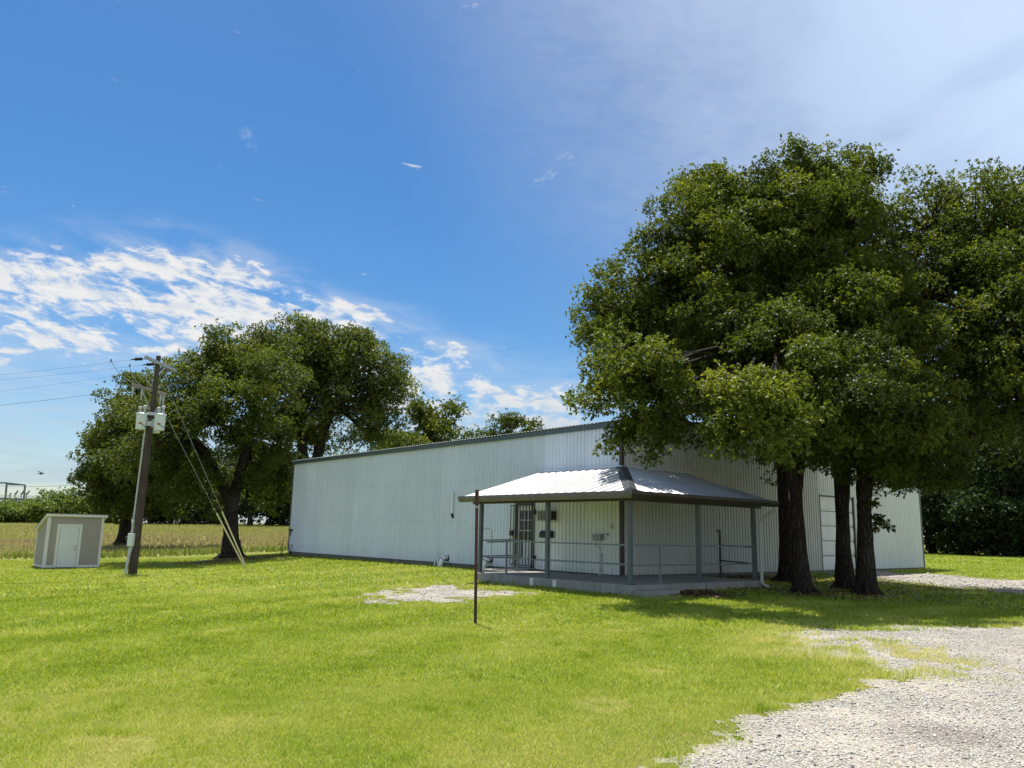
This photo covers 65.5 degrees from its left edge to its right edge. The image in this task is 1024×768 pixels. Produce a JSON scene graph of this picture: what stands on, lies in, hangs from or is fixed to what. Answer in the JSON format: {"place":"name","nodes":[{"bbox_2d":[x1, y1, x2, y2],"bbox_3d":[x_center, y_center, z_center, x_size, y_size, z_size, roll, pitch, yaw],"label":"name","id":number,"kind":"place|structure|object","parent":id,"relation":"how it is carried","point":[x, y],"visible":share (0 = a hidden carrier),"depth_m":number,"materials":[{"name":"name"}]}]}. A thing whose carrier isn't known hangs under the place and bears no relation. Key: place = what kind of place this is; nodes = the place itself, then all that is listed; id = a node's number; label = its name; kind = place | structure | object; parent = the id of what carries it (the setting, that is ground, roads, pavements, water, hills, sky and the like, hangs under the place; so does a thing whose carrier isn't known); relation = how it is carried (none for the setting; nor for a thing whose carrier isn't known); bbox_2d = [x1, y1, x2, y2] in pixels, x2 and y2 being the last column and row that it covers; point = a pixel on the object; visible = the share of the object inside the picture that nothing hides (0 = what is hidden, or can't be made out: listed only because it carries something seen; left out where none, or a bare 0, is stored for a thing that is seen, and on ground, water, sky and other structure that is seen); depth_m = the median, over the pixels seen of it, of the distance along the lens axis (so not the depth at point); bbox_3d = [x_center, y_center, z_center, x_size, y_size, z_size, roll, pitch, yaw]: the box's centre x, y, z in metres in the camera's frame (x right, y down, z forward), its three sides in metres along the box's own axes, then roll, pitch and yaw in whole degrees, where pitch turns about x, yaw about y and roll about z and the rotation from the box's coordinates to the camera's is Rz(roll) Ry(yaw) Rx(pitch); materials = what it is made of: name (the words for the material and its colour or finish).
{"place":"outdoors","nodes":[
{"label":"outdoors","id":0,"kind":"place"},
{"bbox_2d":[0,522,288,558],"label":"field grass","id":1,"kind":"structure","parent":0,"point":[11,533],"depth_m":64.93,"materials":[{"name":"yellow plant"}]},
{"bbox_2d":[0,530,1023,767],"bbox_3d":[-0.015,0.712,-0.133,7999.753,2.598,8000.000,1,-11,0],"label":"lawn ground","id":2,"kind":"structure","parent":0,"point":[372,651],"depth_m":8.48,"materials":[{"name":"green plant"}]},
{"bbox_2d":[0,482,29,505],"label":"substation frame","id":3,"kind":"object","parent":2,"relation":"on","point":[23,491],"visible":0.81,"depth_m":168.20,"materials":[{"name":"grey metal"}]},
{"bbox_2d":[13,484,80,486],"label":"distant line","id":4,"kind":"object","parent":3,"relation":"attached to","point":[35,486],"visible":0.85,"depth_m":152.52,"materials":[{"name":"grey metal"}]},
{"bbox_2d":[0,495,39,522],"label":"bush","id":5,"kind":"object","parent":2,"relation":"on","point":[7,510],"visible":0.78,"depth_m":114.67,"materials":[{"name":"green plant"}]},
{"bbox_2d":[10,500,48,522],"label":"bush","id":6,"kind":"object","parent":2,"relation":"on","point":[23,518],"visible":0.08,"depth_m":116.59,"materials":[{"name":"green plant"}]},
{"bbox_2d":[15,486,77,522],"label":"bush","id":7,"kind":"object","parent":2,"relation":"on","point":[33,506],"visible":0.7,"depth_m":114.73,"materials":[{"name":"green plant"}]},
{"bbox_2d":[40,491,87,512],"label":"bush","id":8,"kind":"object","parent":2,"relation":"on","point":[68,498],"visible":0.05,"depth_m":119.39,"materials":[{"name":"green plant"}]},
{"bbox_2d":[33,513,107,568],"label":"shed","id":9,"kind":"structure","parent":2,"relation":"on","point":[66,540],"depth_m":36.34,"materials":[{"name":"beige"}]},
{"bbox_2d":[56,527,78,566],"bbox_3d":[-20.154,7.400,36.133,0.760,1.800,0.106,10,-14,-39],"label":"door","id":10,"kind":"structure","parent":9,"relation":"in","point":[68,540],"depth_m":36.15,"materials":[{"name":"white paint"}]},
{"bbox_2d":[59,486,119,522],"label":"bush","id":11,"kind":"object","parent":2,"relation":"on","point":[76,507],"visible":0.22,"depth_m":115.02,"materials":[{"name":"green plant"}]},
{"bbox_2d":[66,469,122,522],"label":"tree","id":12,"kind":"object","parent":2,"relation":"on","point":[68,481],"visible":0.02,"depth_m":120.24,"materials":[{"name":"green plant"}]},
{"bbox_2d":[110,356,175,574],"bbox_3d":[-15.300,3.368,32.052,1.712,9.202,2.411,0,-11,6],"label":"utility pole","id":13,"kind":"object","parent":2,"relation":"on","point":[133,538],"visible":0.99,"depth_m":31.77,"materials":[{"name":"brown wood"}]},
{"bbox_2d":[6,388,138,404],"bbox_3d":[-25.640,1.034,37.600,23.821,0.323,0.014,-4,-12,26],"label":"power line","id":14,"kind":"object","parent":13,"relation":"attached to","point":[75,396],"visible":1,"depth_m":34.28,"materials":[{"name":"grey metal"}]},
{"bbox_2d":[135,405,147,429],"bbox_3d":[-14.900,1.341,32.138,0.546,1.000,0.454,1,-11,0],"label":"transformer","id":15,"kind":"object","parent":13,"relation":"attached to","point":[141,418],"visible":1,"depth_m":31.98,"materials":[{"name":"paint"}]},
{"bbox_2d":[153,410,160,433],"bbox_3d":[-14.684,1.502,32.644,0.448,1.000,0.625,-4,-12,27],"label":"transformer","id":16,"kind":"object","parent":13,"relation":"attached to","point":[156,432],"visible":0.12,"depth_m":32.53,"materials":[{"name":"paint"}]},
{"bbox_2d":[151,406,166,430],"bbox_3d":[-14.297,1.377,31.936,0.948,1.000,0.450,-3,-12,23],"label":"transformer","id":17,"kind":"object","parent":13,"relation":"attached to","point":[159,420],"visible":1,"depth_m":31.68,"materials":[{"name":"paint"}]},
{"bbox_2d":[157,399,243,565],"bbox_3d":[-12.857,4.029,32.822,4.153,7.013,0.054,7,-12,-27],"label":"guy wire","id":18,"kind":"object","parent":13,"relation":"attached to","point":[216,513],"visible":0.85,"depth_m":32.96,"materials":[{"name":"metal"}]},
{"bbox_2d":[160,370,245,565],"bbox_3d":[-12.805,3.440,32.937,4.193,8.210,0.055,7,-12,-27],"label":"guy wire","id":19,"kind":"object","parent":13,"relation":"attached to","point":[217,501],"visible":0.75,"depth_m":33.02,"materials":[{"name":"metal"}]},
{"bbox_2d":[132,486,177,523],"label":"tree","id":20,"kind":"object","parent":2,"relation":"on","point":[159,520],"visible":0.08,"depth_m":110.32,"materials":[{"name":"green plant"}]},
{"bbox_2d":[65,367,245,545],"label":"oak tree","id":21,"kind":"object","parent":2,"relation":"on","point":[103,491],"visible":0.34,"depth_m":56.57,"materials":[{"name":"green plant"}]},
{"bbox_2d":[160,438,221,524],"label":"tree","id":22,"kind":"object","parent":2,"relation":"on","point":[193,515],"visible":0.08,"depth_m":112.93,"materials":[{"name":"green plant"}]},
{"bbox_2d":[84,318,315,559],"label":"oak tree","id":23,"kind":"object","parent":2,"relation":"on","point":[241,367],"visible":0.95,"depth_m":40.71,"materials":[{"name":"green plant"}]},
{"bbox_2d":[179,448,247,523],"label":"tree","id":24,"kind":"object","parent":2,"relation":"on","point":[221,456],"visible":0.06,"depth_m":122.22,"materials":[{"name":"green plant"}]},
{"bbox_2d":[217,441,291,525],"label":"tree","id":25,"kind":"object","parent":2,"relation":"on","point":[243,507],"visible":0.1,"depth_m":110.84,"materials":[{"name":"green plant"}]},
{"bbox_2d":[254,449,297,525],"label":"tree","id":26,"kind":"object","parent":2,"relation":"on","point":[275,520],"visible":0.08,"depth_m":113.72,"materials":[{"name":"green plant"}]},
{"bbox_2d":[221,309,423,552],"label":"oak tree","id":27,"kind":"object","parent":2,"relation":"on","point":[328,360],"visible":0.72,"depth_m":47.77,"materials":[{"name":"green plant"}]},
{"bbox_2d":[371,427,435,448],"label":"oak tree","id":28,"kind":"object","parent":2,"relation":"on","point":[405,439],"visible":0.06,"depth_m":54.64,"materials":[{"name":"green plant"}]},
{"bbox_2d":[366,392,471,450],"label":"oak tree","id":29,"kind":"object","parent":2,"relation":"on","point":[430,421],"visible":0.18,"depth_m":61.44,"materials":[{"name":"green plant"}]},
{"bbox_2d":[343,585,534,603],"bbox_3d":[-1.758,5.029,19.111,4.195,0.115,5.635,-4,-12,26],"label":"gravel patch","id":30,"kind":"object","parent":2,"relation":"on","point":[440,588],"visible":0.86,"depth_m":19.20,"materials":[{"name":"grey gravel"}]},
{"bbox_2d":[474,490,478,623],"bbox_3d":[-0.630,3.094,13.938,0.067,2.459,0.124,-7,-13,38],"label":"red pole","id":31,"kind":"object","parent":2,"relation":"on","point":[476,551],"visible":0.92,"depth_m":13.94,"materials":[{"name":"metal"}]},
{"bbox_2d":[458,408,530,439],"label":"oak tree","id":32,"kind":"object","parent":2,"relation":"on","point":[509,421],"visible":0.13,"depth_m":77.96,"materials":[{"name":"green plant"}]},
{"bbox_2d":[519,416,544,431],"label":"oak tree","id":33,"kind":"object","parent":2,"relation":"on","point":[534,423],"visible":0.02,"depth_m":80.35,"materials":[{"name":"green plant"}]},
{"bbox_2d":[115,554,1015,603],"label":"leaf litter","id":34,"kind":"object","parent":2,"relation":"on","point":[690,592],"visible":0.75,"depth_m":21.92,"materials":[{"name":"brown plant"}]},
{"bbox_2d":[287,420,924,576],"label":"metal building","id":35,"kind":"structure","parent":2,"relation":"on","point":[393,505],"depth_m":28.54,"materials":[{"name":"grey metal"}]},
{"bbox_2d":[438,555,448,566],"bbox_3d":[-2.509,6.585,29.161,0.446,0.623,0.212,8,-13,-33],"label":"drain pipe","id":36,"kind":"object","parent":35,"relation":"attached to","point":[443,559],"visible":0.89,"depth_m":29.09,"materials":[{"name":"white plastic"}]},
{"bbox_2d":[450,492,453,517],"bbox_3d":[-2.188,4.479,29.430,0.187,0.977,0.125,6,-12,-25],"label":"vent pipe","id":37,"kind":"object","parent":35,"relation":"attached to","point":[452,503],"visible":1,"depth_m":29.38,"materials":[{"name":"white plastic"}]},
{"bbox_2d":[482,558,492,570],"bbox_3d":[-0.867,6.232,27.241,0.455,0.679,0.226,8,-13,-34],"label":"drain pipe","id":38,"kind":"object","parent":35,"relation":"attached to","point":[486,561],"visible":0.66,"depth_m":27.16,"materials":[{"name":"white plastic"}]},
{"bbox_2d":[518,505,533,566],"bbox_3d":[0.465,5.015,26.271,0.095,2.000,0.860,10,-14,-39],"label":"entrance door","id":39,"kind":"structure","parent":35,"relation":"in","point":[520,511],"depth_m":26.31,"materials":[{"name":"white paint"}]},
{"bbox_2d":[537,510,556,521],"bbox_3d":[1.109,4.184,25.286,0.335,0.360,0.627,10,-14,-39],"label":"air conditioner","id":40,"kind":"object","parent":35,"relation":"attached to","point":[541,515],"visible":0.72,"depth_m":25.15,"materials":[{"name":"beige plastic"}]},
{"bbox_2d":[539,531,554,537],"bbox_3d":[1.111,4.784,25.311,0.135,0.230,0.601,10,-14,-40],"label":"mailbox","id":41,"kind":"object","parent":35,"relation":"attached to","point":[542,534],"visible":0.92,"depth_m":25.30,"materials":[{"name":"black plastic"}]},
{"bbox_2d":[592,534,602,574],"bbox_3d":[2.542,5.040,23.520,0.159,1.193,0.320,10,-14,-39],"label":"electrical box","id":42,"kind":"object","parent":35,"relation":"attached to","point":[597,537],"visible":0.94,"depth_m":23.48,"materials":[{"name":"grey metal"}]},
{"bbox_2d":[820,496,855,569],"bbox_3d":[12.618,5.809,30.901,2.530,2.776,0.050,10,-14,-39],"label":"garage door","id":43,"kind":"structure","parent":35,"relation":"in","point":[828,519],"depth_m":30.54,"materials":[{"name":"white metal"}]},
{"bbox_2d":[458,465,778,598],"bbox_3d":[2.537,4.269,23.408,6.232,3.702,8.759,10,-14,-40],"label":"porch","id":44,"kind":"object","parent":2,"relation":"on","point":[629,484],"visible":0.85,"depth_m":21.47,"materials":[{"name":"metal"}]},
{"bbox_2d":[544,570,597,574],"bbox_3d":[1.655,5.727,24.226,0.356,0.035,2.303,10,-14,-39],"label":"hose","id":45,"kind":"object","parent":44,"relation":"on","point":[572,572],"visible":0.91,"depth_m":24.06,"materials":[{"name":"black plastic"}]},
{"bbox_2d":[560,163,858,595],"bbox_3d":[5.414,-0.919,21.581,8.502,13.324,10.420,1,-11,0],"label":"oak tree","id":46,"kind":"object","parent":2,"relation":"on","point":[641,329],"visible":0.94,"depth_m":21.00,"materials":[{"name":"green plant"}]},
{"bbox_2d":[601,254,818,582],"bbox_3d":[7.484,0.102,26.796,10.716,13.111,5.947,6,-12,-23],"label":"oak tree","id":47,"kind":"object","parent":2,"relation":"on","point":[784,572],"visible":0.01,"depth_m":24.99,"materials":[{"name":"green plant"}]},
{"bbox_2d":[667,131,927,589],"bbox_3d":[8.766,-0.865,24.747,7.694,14.447,6.381,-5,-12,29],"label":"oak tree","id":48,"kind":"object","parent":2,"relation":"on","point":[828,201],"visible":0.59,"depth_m":23.46,"materials":[{"name":"green plant"}]},
{"bbox_2d":[763,262,1023,595],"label":"oak tree","id":49,"kind":"object","parent":2,"relation":"on","point":[895,426],"visible":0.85,"depth_m":20.48,"materials":[{"name":"green plant"}]},
{"bbox_2d":[870,156,1023,471],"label":"oak tree","id":50,"kind":"object","parent":2,"relation":"on","point":[977,269],"visible":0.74,"depth_m":24.15,"materials":[{"name":"green plant"}]},
{"bbox_2d":[921,489,986,554],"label":"tree","id":51,"kind":"object","parent":2,"relation":"on","point":[930,547],"visible":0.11,"depth_m":71.14,"materials":[{"name":"green plant"}]},
{"bbox_2d":[920,446,1015,555],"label":"tree","id":52,"kind":"object","parent":2,"relation":"on","point":[953,534],"visible":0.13,"depth_m":68.14,"materials":[{"name":"green plant"}]},
{"bbox_2d":[921,424,1023,554],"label":"tree","id":53,"kind":"object","parent":2,"relation":"on","point":[923,514],"visible":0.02,"depth_m":70.55,"materials":[{"name":"green plant"}]},
{"bbox_2d":[931,425,1023,555],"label":"tree","id":54,"kind":"object","parent":2,"relation":"on","point":[1019,488],"visible":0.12,"depth_m":67.30,"materials":[{"name":"green plant"}]},
{"bbox_2d":[936,430,1023,556],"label":"tree","id":55,"kind":"object","parent":2,"relation":"on","point":[1003,517],"visible":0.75,"depth_m":64.58,"materials":[{"name":"green plant"}]},
{"bbox_2d":[0,0,1023,536],"label":"sky","id":56,"kind":"structure","parent":0,"point":[440,178],"materials":[{"name":"blue"}]},
{"bbox_2d":[494,569,531,570],"bbox_3d":[-0.001,5.925,25.362,0.620,0.014,1.300,10,-14,-39],"label":"door mat","id":57,"kind":"object","parent":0,"point":[512,570],"depth_m":25.10,"materials":[{"name":"black plastic"}]},
{"bbox_2d":[349,570,1023,767],"bbox_3d":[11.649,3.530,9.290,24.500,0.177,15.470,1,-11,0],"label":"gravel driveway","id":58,"kind":"structure","parent":0,"point":[842,737],"depth_m":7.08,"materials":[{"name":"grey gravel"}]},
{"bbox_2d":[833,571,1023,593],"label":"gravel yard","id":59,"kind":"structure","parent":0,"point":[956,581],"depth_m":27.24,"materials":[{"name":"grey gravel"}]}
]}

